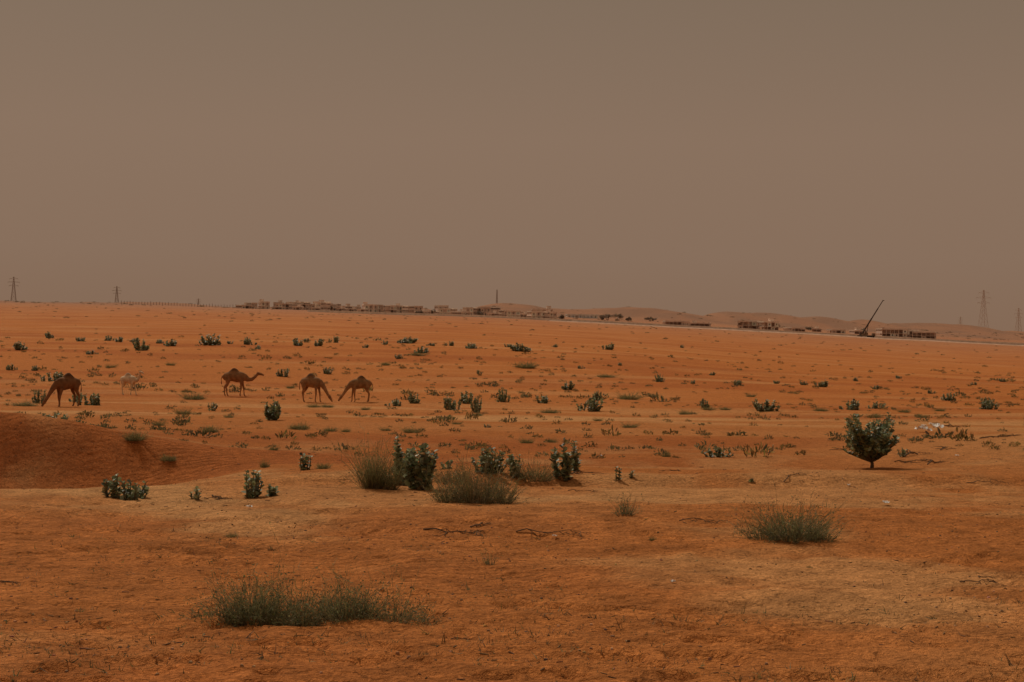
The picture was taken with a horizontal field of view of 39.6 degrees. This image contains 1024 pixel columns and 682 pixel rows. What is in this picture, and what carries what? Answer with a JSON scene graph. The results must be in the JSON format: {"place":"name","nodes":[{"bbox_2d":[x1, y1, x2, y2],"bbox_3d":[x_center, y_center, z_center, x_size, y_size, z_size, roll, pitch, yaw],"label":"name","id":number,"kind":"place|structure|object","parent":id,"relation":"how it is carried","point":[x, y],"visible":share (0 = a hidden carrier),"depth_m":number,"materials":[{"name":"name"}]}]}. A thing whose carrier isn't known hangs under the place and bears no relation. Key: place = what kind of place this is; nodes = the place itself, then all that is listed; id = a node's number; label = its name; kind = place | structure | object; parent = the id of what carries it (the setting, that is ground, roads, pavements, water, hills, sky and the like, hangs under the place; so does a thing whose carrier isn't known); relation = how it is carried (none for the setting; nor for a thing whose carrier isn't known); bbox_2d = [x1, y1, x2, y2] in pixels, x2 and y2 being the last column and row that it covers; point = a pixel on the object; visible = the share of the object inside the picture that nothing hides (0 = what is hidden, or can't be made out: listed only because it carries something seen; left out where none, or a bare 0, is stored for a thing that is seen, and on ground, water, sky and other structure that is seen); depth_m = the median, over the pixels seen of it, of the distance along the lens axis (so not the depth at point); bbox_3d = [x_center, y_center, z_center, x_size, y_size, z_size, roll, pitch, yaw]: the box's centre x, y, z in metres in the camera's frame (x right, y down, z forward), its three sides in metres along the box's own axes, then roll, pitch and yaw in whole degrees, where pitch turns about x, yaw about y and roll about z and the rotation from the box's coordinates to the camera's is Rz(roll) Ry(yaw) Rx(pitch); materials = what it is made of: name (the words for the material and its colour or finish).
{"place":"outdoors","nodes":[
{"label":"outdoors","id":0,"kind":"place"},
{"bbox_2d":[0,301,1023,681],"bbox_3d":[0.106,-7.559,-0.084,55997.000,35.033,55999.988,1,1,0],"label":"desert ground","id":1,"kind":"structure","parent":0,"point":[60,469],"depth_m":21.91,"materials":[{"name":"orange sand"}]},
{"bbox_2d":[12,341,27,349],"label":"desert shrub","id":2,"kind":"object","parent":1,"relation":"on","point":[17,346],"visible":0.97,"depth_m":198.19,"materials":[{"name":"green plant"}]},
{"bbox_2d":[8,400,38,405],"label":"grass tuft","id":3,"kind":"object","parent":1,"relation":"on","point":[24,404],"visible":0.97,"depth_m":79.47,"materials":[{"name":"green plant"}]},
{"bbox_2d":[31,390,46,402],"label":"desert shrub","id":4,"kind":"object","parent":1,"relation":"on","point":[35,400],"visible":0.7,"depth_m":88.01,"materials":[{"name":"green plant"}]},
{"bbox_2d":[40,371,62,380],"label":"desert shrub","id":5,"kind":"object","parent":1,"relation":"on","point":[55,377],"visible":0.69,"depth_m":132.38,"materials":[{"name":"green plant"}]},
{"bbox_2d":[42,413,69,419],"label":"grass tuft","id":6,"kind":"object","parent":1,"relation":"on","point":[65,417],"visible":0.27,"depth_m":38.12,"materials":[{"name":"green plant"}]},
{"bbox_2d":[41,373,81,406],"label":"camel","id":7,"kind":"object","parent":1,"relation":"on","point":[71,382],"visible":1,"depth_m":79.95,"materials":[{"name":"fur"}]},
{"bbox_2d":[76,393,99,404],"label":"desert shrub","id":8,"kind":"object","parent":1,"relation":"on","point":[94,400],"visible":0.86,"depth_m":85.52,"materials":[{"name":"green plant"}]},
{"bbox_2d":[101,474,122,497],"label":"sodom apple shrub","id":9,"kind":"object","parent":1,"relation":"on","point":[111,484],"visible":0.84,"depth_m":23.03,"materials":[{"name":"green plant"}]},
{"bbox_2d":[112,479,149,500],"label":"sodom apple shrub","id":10,"kind":"object","parent":1,"relation":"on","point":[134,494],"visible":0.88,"depth_m":22.89,"materials":[{"name":"green plant"}]},
{"bbox_2d":[119,371,143,394],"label":"camel","id":11,"kind":"object","parent":1,"relation":"on","point":[126,378],"visible":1,"depth_m":106.89,"materials":[{"name":"fur"}]},
{"bbox_2d":[114,427,151,440],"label":"grass tuft","id":12,"kind":"object","parent":1,"relation":"on","point":[138,437],"visible":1,"depth_m":35.75,"materials":[{"name":"green plant"}]},
{"bbox_2d":[132,338,149,350],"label":"desert shrub","id":13,"kind":"object","parent":1,"relation":"on","point":[137,346],"visible":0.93,"depth_m":202.03,"materials":[{"name":"green plant"}]},
{"bbox_2d":[160,451,177,461],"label":"grass tuft","id":14,"kind":"object","parent":1,"relation":"on","point":[169,459],"visible":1,"depth_m":35.35,"materials":[{"name":"green plant"}]},
{"bbox_2d":[163,338,176,345],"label":"desert shrub","id":15,"kind":"object","parent":1,"relation":"on","point":[173,343],"visible":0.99,"depth_m":213.54,"materials":[{"name":"green plant"}]},
{"bbox_2d":[168,406,193,414],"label":"grass tuft","id":16,"kind":"object","parent":1,"relation":"on","point":[181,412],"visible":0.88,"depth_m":68.76,"materials":[{"name":"green plant"}]},
{"bbox_2d":[175,390,213,399],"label":"grass tuft","id":17,"kind":"object","parent":1,"relation":"on","point":[194,397],"visible":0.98,"depth_m":96.87,"materials":[{"name":"green plant"}]},
{"bbox_2d":[188,486,200,499],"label":"sodom apple shrub","id":18,"kind":"object","parent":1,"relation":"on","point":[197,495],"visible":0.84,"depth_m":22.79,"materials":[{"name":"green plant"}]},
{"bbox_2d":[198,333,220,344],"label":"desert shrub","id":19,"kind":"object","parent":1,"relation":"on","point":[209,341],"visible":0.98,"depth_m":216.25,"materials":[{"name":"green plant"}]},
{"bbox_2d":[195,423,224,431],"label":"grass tuft","id":20,"kind":"object","parent":1,"relation":"on","point":[208,429],"visible":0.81,"depth_m":47.88,"materials":[{"name":"green plant"}]},
{"bbox_2d":[221,368,263,395],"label":"camel","id":21,"kind":"object","parent":1,"relation":"on","point":[234,374],"visible":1,"depth_m":106.31,"materials":[{"name":"fur"}]},
{"bbox_2d":[241,470,264,497],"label":"sodom apple shrub","id":22,"kind":"object","parent":1,"relation":"on","point":[254,490],"visible":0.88,"depth_m":23.34,"materials":[{"name":"green plant"}]},
{"bbox_2d":[258,299,269,308],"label":"unfinished villa","id":23,"kind":"object","parent":1,"relation":"on","point":[262,303],"visible":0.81,"depth_m":1325.04,"materials":[{"name":"concrete"}]},
{"bbox_2d":[265,484,279,496],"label":"sodom apple shrub","id":24,"kind":"object","parent":1,"relation":"on","point":[271,491],"visible":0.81,"depth_m":23.33,"materials":[{"name":"green plant"}]},
{"bbox_2d":[264,400,281,419],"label":"sodom apple shrub","id":25,"kind":"object","parent":1,"relation":"on","point":[274,413],"visible":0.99,"depth_m":60.77,"materials":[{"name":"green plant"}]},
{"bbox_2d":[276,368,288,376],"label":"desert shrub","id":26,"kind":"object","parent":1,"relation":"on","point":[285,374],"visible":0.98,"depth_m":151.16,"materials":[{"name":"green plant"}]},
{"bbox_2d":[275,302,294,309],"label":"unfinished villa","id":27,"kind":"object","parent":1,"relation":"on","point":[287,306],"visible":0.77,"depth_m":1324.93,"materials":[{"name":"concrete"}]},
{"bbox_2d":[286,420,310,429],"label":"grass tuft","id":28,"kind":"object","parent":1,"relation":"on","point":[297,426],"visible":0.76,"depth_m":54.29,"materials":[{"name":"green plant"}]},
{"bbox_2d":[298,452,311,469],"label":"sodom apple shrub","id":29,"kind":"object","parent":1,"relation":"on","point":[304,465],"visible":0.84,"depth_m":29.75,"materials":[{"name":"green plant"}]},
{"bbox_2d":[161,522,454,627],"bbox_3d":[-1.522,1.797,10.739,2.226,0.848,1.183,1,1,0],"label":"desert bush","id":30,"kind":"object","parent":1,"relation":"on","point":[268,612],"visible":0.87,"depth_m":10.65,"materials":[{"name":"green plant"}]},
{"bbox_2d":[299,373,332,401],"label":"camel","id":31,"kind":"object","parent":1,"relation":"on","point":[311,380],"visible":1,"depth_m":96.09,"materials":[{"name":"fur"}]},
{"bbox_2d":[311,458,333,468],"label":"grass tuft","id":32,"kind":"object","parent":1,"relation":"on","point":[325,466],"visible":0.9,"depth_m":29.95,"materials":[{"name":"green plant"}]},
{"bbox_2d":[315,300,330,309],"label":"unfinished villa","id":33,"kind":"object","parent":1,"relation":"on","point":[322,306],"visible":0.81,"depth_m":1268.26,"materials":[{"name":"concrete"}]},
{"bbox_2d":[338,376,372,401],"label":"camel","id":34,"kind":"object","parent":1,"relation":"on","point":[359,382],"visible":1,"depth_m":97.76,"materials":[{"name":"fur"}]},
{"bbox_2d":[362,302,372,311],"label":"unfinished villa","id":35,"kind":"object","parent":1,"relation":"on","point":[365,305],"visible":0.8,"depth_m":1249.04,"materials":[{"name":"concrete"}]},
{"bbox_2d":[326,426,417,489],"bbox_3d":[-2.510,2.057,25.341,1.592,1.226,1.694,0,1,-32],"label":"tall grass clump","id":36,"kind":"object","parent":1,"relation":"on","point":[380,480],"visible":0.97,"depth_m":25.24,"materials":[{"name":"green plant"}]},
{"bbox_2d":[384,398,400,405],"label":"desert shrub","id":37,"kind":"object","parent":1,"relation":"on","point":[396,402],"visible":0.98,"depth_m":93.96,"materials":[{"name":"green plant"}]},
{"bbox_2d":[385,303,402,312],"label":"unfinished villa","id":38,"kind":"object","parent":1,"relation":"on","point":[396,308],"visible":0.83,"depth_m":1259.44,"materials":[{"name":"concrete"}]},
{"bbox_2d":[392,436,410,485],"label":"sodom apple shrub","id":39,"kind":"object","parent":1,"relation":"on","point":[398,453],"visible":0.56,"depth_m":26.64,"materials":[{"name":"green plant"}]},
{"bbox_2d":[397,336,417,343],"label":"desert shrub","id":40,"kind":"object","parent":1,"relation":"on","point":[409,340],"visible":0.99,"depth_m":241.10,"materials":[{"name":"green plant"}]},
{"bbox_2d":[399,425,427,432],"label":"grass tuft","id":41,"kind":"object","parent":1,"relation":"on","point":[410,430],"visible":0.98,"depth_m":53.05,"materials":[{"name":"green plant"}]},
{"bbox_2d":[408,393,419,402],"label":"desert shrub","id":42,"kind":"object","parent":1,"relation":"on","point":[412,399],"visible":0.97,"depth_m":96.98,"materials":[{"name":"green plant"}]},
{"bbox_2d":[408,306,422,312],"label":"unfinished villa","id":43,"kind":"object","parent":1,"relation":"on","point":[411,309],"visible":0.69,"depth_m":1249.61,"materials":[{"name":"concrete"}]},
{"bbox_2d":[402,442,438,490],"bbox_3d":[-1.655,2.273,25.537,0.686,0.915,0.624,1,1,0],"label":"sodom apple shrub","id":44,"kind":"object","parent":1,"relation":"on","point":[424,463],"visible":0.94,"depth_m":25.47,"materials":[{"name":"green plant"}]},
{"bbox_2d":[439,308,457,313],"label":"unfinished villa","id":45,"kind":"object","parent":1,"relation":"on","point":[445,310],"visible":0.61,"depth_m":1208.23,"materials":[{"name":"concrete"}]},
{"bbox_2d":[442,395,461,409],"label":"desert shrub","id":46,"kind":"object","parent":1,"relation":"on","point":[448,405],"visible":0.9,"depth_m":88.16,"materials":[{"name":"green plant"}]},
{"bbox_2d":[423,528,489,535],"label":"dry branch","id":47,"kind":"object","parent":1,"relation":"on","point":[476,531],"visible":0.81,"depth_m":17.74,"materials":[{"name":"brown wood"}]},
{"bbox_2d":[433,455,484,482],"bbox_3d":[-1.102,2.474,27.165,1.090,0.610,1.146,1,1,38],"label":"tall grass clump","id":48,"kind":"object","parent":1,"relation":"on","point":[437,478],"visible":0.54,"depth_m":27.06,"materials":[{"name":"green plant"}]},
{"bbox_2d":[451,309,470,314],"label":"unfinished villa","id":49,"kind":"object","parent":1,"relation":"on","point":[463,311],"visible":0.49,"depth_m":1174.08,"materials":[{"name":"concrete"}]},
{"bbox_2d":[458,391,473,403],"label":"desert shrub","id":50,"kind":"object","parent":1,"relation":"on","point":[466,400],"visible":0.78,"depth_m":97.59,"materials":[{"name":"green plant"}]},
{"bbox_2d":[463,307,480,314],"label":"unfinished villa","id":51,"kind":"object","parent":1,"relation":"on","point":[473,310],"visible":0.54,"depth_m":1209.28,"materials":[{"name":"concrete"}]},
{"bbox_2d":[413,442,535,504],"bbox_3d":[-0.542,2.067,22.016,2.005,1.057,1.802,0,1,-27],"label":"desert bush","id":52,"kind":"object","parent":1,"relation":"on","point":[470,490],"visible":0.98,"depth_m":21.97,"materials":[{"name":"green plant"}]},
{"bbox_2d":[470,396,481,412],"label":"desert shrub","id":53,"kind":"object","parent":1,"relation":"on","point":[477,407],"visible":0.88,"depth_m":83.24,"materials":[{"name":"green plant"}]},
{"bbox_2d":[472,551,498,564],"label":"grass tuft","id":54,"kind":"object","parent":1,"relation":"on","point":[487,561],"visible":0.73,"depth_m":14.88,"materials":[{"name":"green plant"}]},
{"bbox_2d":[477,307,500,314],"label":"unfinished villa","id":55,"kind":"object","parent":1,"relation":"on","point":[485,310],"visible":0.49,"depth_m":1204.41,"materials":[{"name":"concrete"}]},
{"bbox_2d":[471,447,508,473],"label":"sodom apple shrub","id":56,"kind":"object","parent":1,"relation":"on","point":[498,458],"visible":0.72,"depth_m":27.76,"materials":[{"name":"green plant"}]},
{"bbox_2d":[496,387,510,401],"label":"desert shrub","id":57,"kind":"object","parent":1,"relation":"on","point":[501,397],"visible":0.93,"depth_m":100.23,"materials":[{"name":"green plant"}]},
{"bbox_2d":[0,300,1023,458],"bbox_3d":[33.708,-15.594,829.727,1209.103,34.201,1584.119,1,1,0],"label":"scattered desert scrub","id":58,"kind":"object","parent":1,"relation":"on","point":[469,417],"visible":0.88,"depth_m":82.30,"materials":[{"name":"green plant"}]},
{"bbox_2d":[0,455,1023,681],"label":"seedling patches","id":59,"kind":"object","parent":1,"relation":"on","point":[697,620],"visible":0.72,"depth_m":10.42,"materials":[{"name":"green plant"}]},
{"bbox_2d":[3,471,1020,675],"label":"pebbles","id":60,"kind":"object","parent":1,"relation":"on","point":[321,672],"visible":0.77,"depth_m":12.30,"materials":[{"name":"brown stone"}]},
{"bbox_2d":[505,454,521,477],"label":"sodom apple shrub","id":61,"kind":"object","parent":1,"relation":"on","point":[513,465],"visible":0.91,"depth_m":27.60,"materials":[{"name":"green plant"}]},
{"bbox_2d":[507,310,520,316],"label":"unfinished villa","id":62,"kind":"object","parent":1,"relation":"on","point":[516,313],"visible":0.74,"depth_m":1160.32,"materials":[{"name":"concrete"}]},
{"bbox_2d":[509,342,530,351],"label":"desert shrub","id":63,"kind":"object","parent":1,"relation":"on","point":[517,347],"visible":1,"depth_m":220.39,"materials":[{"name":"green plant"}]},
{"bbox_2d":[512,358,542,367],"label":"grass tuft","id":64,"kind":"object","parent":1,"relation":"on","point":[521,365],"visible":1,"depth_m":176.91,"materials":[{"name":"green plant"}]},
{"bbox_2d":[527,311,545,317],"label":"unfinished villa","id":65,"kind":"object","parent":1,"relation":"on","point":[537,314],"visible":0.75,"depth_m":1117.64,"materials":[{"name":"concrete"}]},
{"bbox_2d":[504,451,571,481],"bbox_3d":[0.508,2.410,27.533,1.476,0.680,1.348,1,1,-19],"label":"tall grass clump","id":66,"kind":"object","parent":1,"relation":"on","point":[534,478],"visible":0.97,"depth_m":27.46,"materials":[{"name":"green plant"}]},
{"bbox_2d":[536,395,547,403],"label":"desert shrub","id":67,"kind":"object","parent":1,"relation":"on","point":[544,400],"visible":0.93,"depth_m":100.51,"materials":[{"name":"green plant"}]},
{"bbox_2d":[544,309,556,318],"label":"unfinished villa","id":68,"kind":"object","parent":1,"relation":"on","point":[550,313],"visible":0.71,"depth_m":1113.20,"materials":[{"name":"concrete"}]},
{"bbox_2d":[516,528,587,539],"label":"dry branch","id":69,"kind":"object","parent":1,"relation":"on","point":[552,532],"visible":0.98,"depth_m":17.53,"materials":[{"name":"brown wood"}]},
{"bbox_2d":[549,437,574,480],"bbox_3d":[0.964,2.310,27.709,0.509,0.865,0.354,1,1,0],"label":"sodom apple shrub","id":70,"kind":"object","parent":1,"relation":"on","point":[567,463],"visible":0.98,"depth_m":27.68,"materials":[{"name":"green plant"}]},
{"bbox_2d":[561,381,574,389],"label":"desert shrub","id":71,"kind":"object","parent":1,"relation":"on","point":[566,387],"visible":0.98,"depth_m":138.97,"materials":[{"name":"green plant"}]},
{"bbox_2d":[570,440,581,471],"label":"sodom apple shrub","id":72,"kind":"object","parent":1,"relation":"on","point":[575,455],"visible":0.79,"depth_m":29.36,"materials":[{"name":"green plant"}]},
{"bbox_2d":[566,314,597,317],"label":"warehouse","id":73,"kind":"structure","parent":1,"relation":"on","point":[583,315],"depth_m":1394.11,"materials":[{"name":"concrete"}]},
{"bbox_2d":[575,394,603,411],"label":"desert shrub","id":74,"kind":"object","parent":1,"relation":"on","point":[592,405],"visible":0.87,"depth_m":90.91,"materials":[{"name":"green plant"}]},
{"bbox_2d":[614,466,621,480],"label":"sodom apple shrub","id":75,"kind":"object","parent":1,"relation":"on","point":[619,475],"visible":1,"depth_m":27.64,"materials":[{"name":"green plant"}]},
{"bbox_2d":[604,490,642,515],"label":"grass tuft","id":76,"kind":"object","parent":1,"relation":"on","point":[623,508],"visible":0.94,"depth_m":19.58,"materials":[{"name":"green plant"}]},
{"bbox_2d":[610,391,646,399],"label":"grass tuft","id":77,"kind":"object","parent":1,"relation":"on","point":[632,397],"visible":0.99,"depth_m":118.40,"materials":[{"name":"green plant"}]},
{"bbox_2d":[307,310,1023,344],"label":"boundary wall","id":78,"kind":"structure","parent":1,"relation":"on","point":[534,318],"depth_m":1051.08,"materials":[{"name":"concrete"}]},
{"bbox_2d":[663,320,689,324],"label":"concrete building frame","id":79,"kind":"object","parent":1,"relation":"on","point":[677,322],"visible":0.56,"depth_m":1144.90,"materials":[{"name":"beige concrete"}]},
{"bbox_2d":[690,321,710,325],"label":"concrete building frame","id":80,"kind":"object","parent":1,"relation":"on","point":[693,323],"visible":0.62,"depth_m":1168.74,"materials":[{"name":"beige concrete"}]},
{"bbox_2d":[679,518,730,523],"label":"dry branch","id":81,"kind":"object","parent":1,"relation":"on","point":[702,519],"visible":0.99,"depth_m":19.15,"materials":[{"name":"brown wood"}]},
{"bbox_2d":[701,446,733,456],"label":"sodom apple shrub","id":82,"kind":"object","parent":1,"relation":"on","point":[718,454],"visible":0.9,"depth_m":39.06,"materials":[{"name":"green plant"}]},
{"bbox_2d":[737,320,751,328],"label":"concrete building frame","id":83,"kind":"object","parent":1,"relation":"on","point":[744,324],"visible":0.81,"depth_m":1148.89,"materials":[{"name":"beige concrete"}]},
{"bbox_2d":[752,398,779,410],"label":"desert shrub","id":84,"kind":"object","parent":1,"relation":"on","point":[758,406],"visible":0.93,"depth_m":92.32,"materials":[{"name":"green plant"}]},
{"bbox_2d":[757,319,778,329],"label":"concrete building frame","id":85,"kind":"object","parent":1,"relation":"on","point":[770,324],"visible":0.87,"depth_m":1147.15,"materials":[{"name":"beige concrete"}]},
{"bbox_2d":[718,479,853,544],"bbox_3d":[3.303,2.080,17.306,1.652,0.927,1.636,1,1,28],"label":"desert bush","id":86,"kind":"object","parent":1,"relation":"on","point":[776,533],"visible":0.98,"depth_m":17.22,"materials":[{"name":"green plant"}]},
{"bbox_2d":[783,327,805,330],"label":"concrete building frame","id":87,"kind":"object","parent":1,"relation":"on","point":[795,329],"visible":0.72,"depth_m":1166.87,"materials":[{"name":"beige concrete"}]},
{"bbox_2d":[815,381,828,386],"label":"desert shrub","id":88,"kind":"object","parent":1,"relation":"on","point":[822,384],"visible":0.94,"depth_m":160.67,"materials":[{"name":"green plant"}]},
{"bbox_2d":[827,329,845,332],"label":"concrete building frame","id":89,"kind":"object","parent":1,"relation":"on","point":[837,330],"visible":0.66,"depth_m":1164.96,"materials":[{"name":"beige concrete"}]},
{"bbox_2d":[839,397,859,409],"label":"desert shrub","id":90,"kind":"object","parent":1,"relation":"on","point":[854,405],"visible":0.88,"depth_m":95.24,"materials":[{"name":"green plant"}]},
{"bbox_2d":[857,300,883,336],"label":"mobile crane","id":91,"kind":"object","parent":1,"relation":"on","point":[865,334],"visible":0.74,"depth_m":999.43,"materials":[{"name":"metal"}]},
{"bbox_2d":[842,412,899,467],"bbox_3d":[8.847,2.482,35.056,1.400,1.508,1.377,1,1,19],"label":"sodom apple tree","id":92,"kind":"object","parent":1,"relation":"on","point":[878,443],"visible":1,"depth_m":34.79,"materials":[{"name":"green plant"}]},
{"bbox_2d":[868,401,887,408],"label":"desert shrub","id":93,"kind":"object","parent":1,"relation":"on","point":[875,405],"visible":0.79,"depth_m":100.77,"materials":[{"name":"green plant"}]},
{"bbox_2d":[875,328,907,336],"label":"concrete building frame","id":94,"kind":"object","parent":1,"relation":"on","point":[898,332],"visible":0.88,"depth_m":1146.27,"materials":[{"name":"beige concrete"}]},
{"bbox_2d":[912,332,935,338],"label":"concrete building frame","id":95,"kind":"object","parent":1,"relation":"on","point":[931,335],"visible":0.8,"depth_m":1147.72,"materials":[{"name":"beige concrete"}]},
{"bbox_2d":[941,392,955,400],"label":"desert shrub","id":96,"kind":"object","parent":1,"relation":"on","point":[948,398],"visible":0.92,"depth_m":137.49,"materials":[{"name":"green plant"}]},
{"bbox_2d":[977,290,989,327],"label":"electricity pylon","id":97,"kind":"object","parent":1,"relation":"on","point":[983,291],"visible":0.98,"depth_m":1748.67,"materials":[{"name":"metal"}]},
{"bbox_2d":[979,397,999,409],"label":"desert shrub","id":98,"kind":"object","parent":1,"relation":"on","point":[985,404],"visible":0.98,"depth_m":107.08,"materials":[{"name":"green plant"}]},
{"bbox_2d":[0,0,1023,331],"label":"sky","id":99,"kind":"structure","parent":0,"point":[838,159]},
{"bbox_2d":[9,417,1022,681],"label":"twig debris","id":100,"kind":"object","parent":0,"point":[443,543],"visible":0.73,"depth_m":11.16,"materials":[{"name":"brown wood"}]},
{"bbox_2d":[549,320,1023,345],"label":"highway road","id":101,"kind":"structure","parent":0,"point":[791,333],"depth_m":983.27,"materials":[{"name":"grey asphalt"}]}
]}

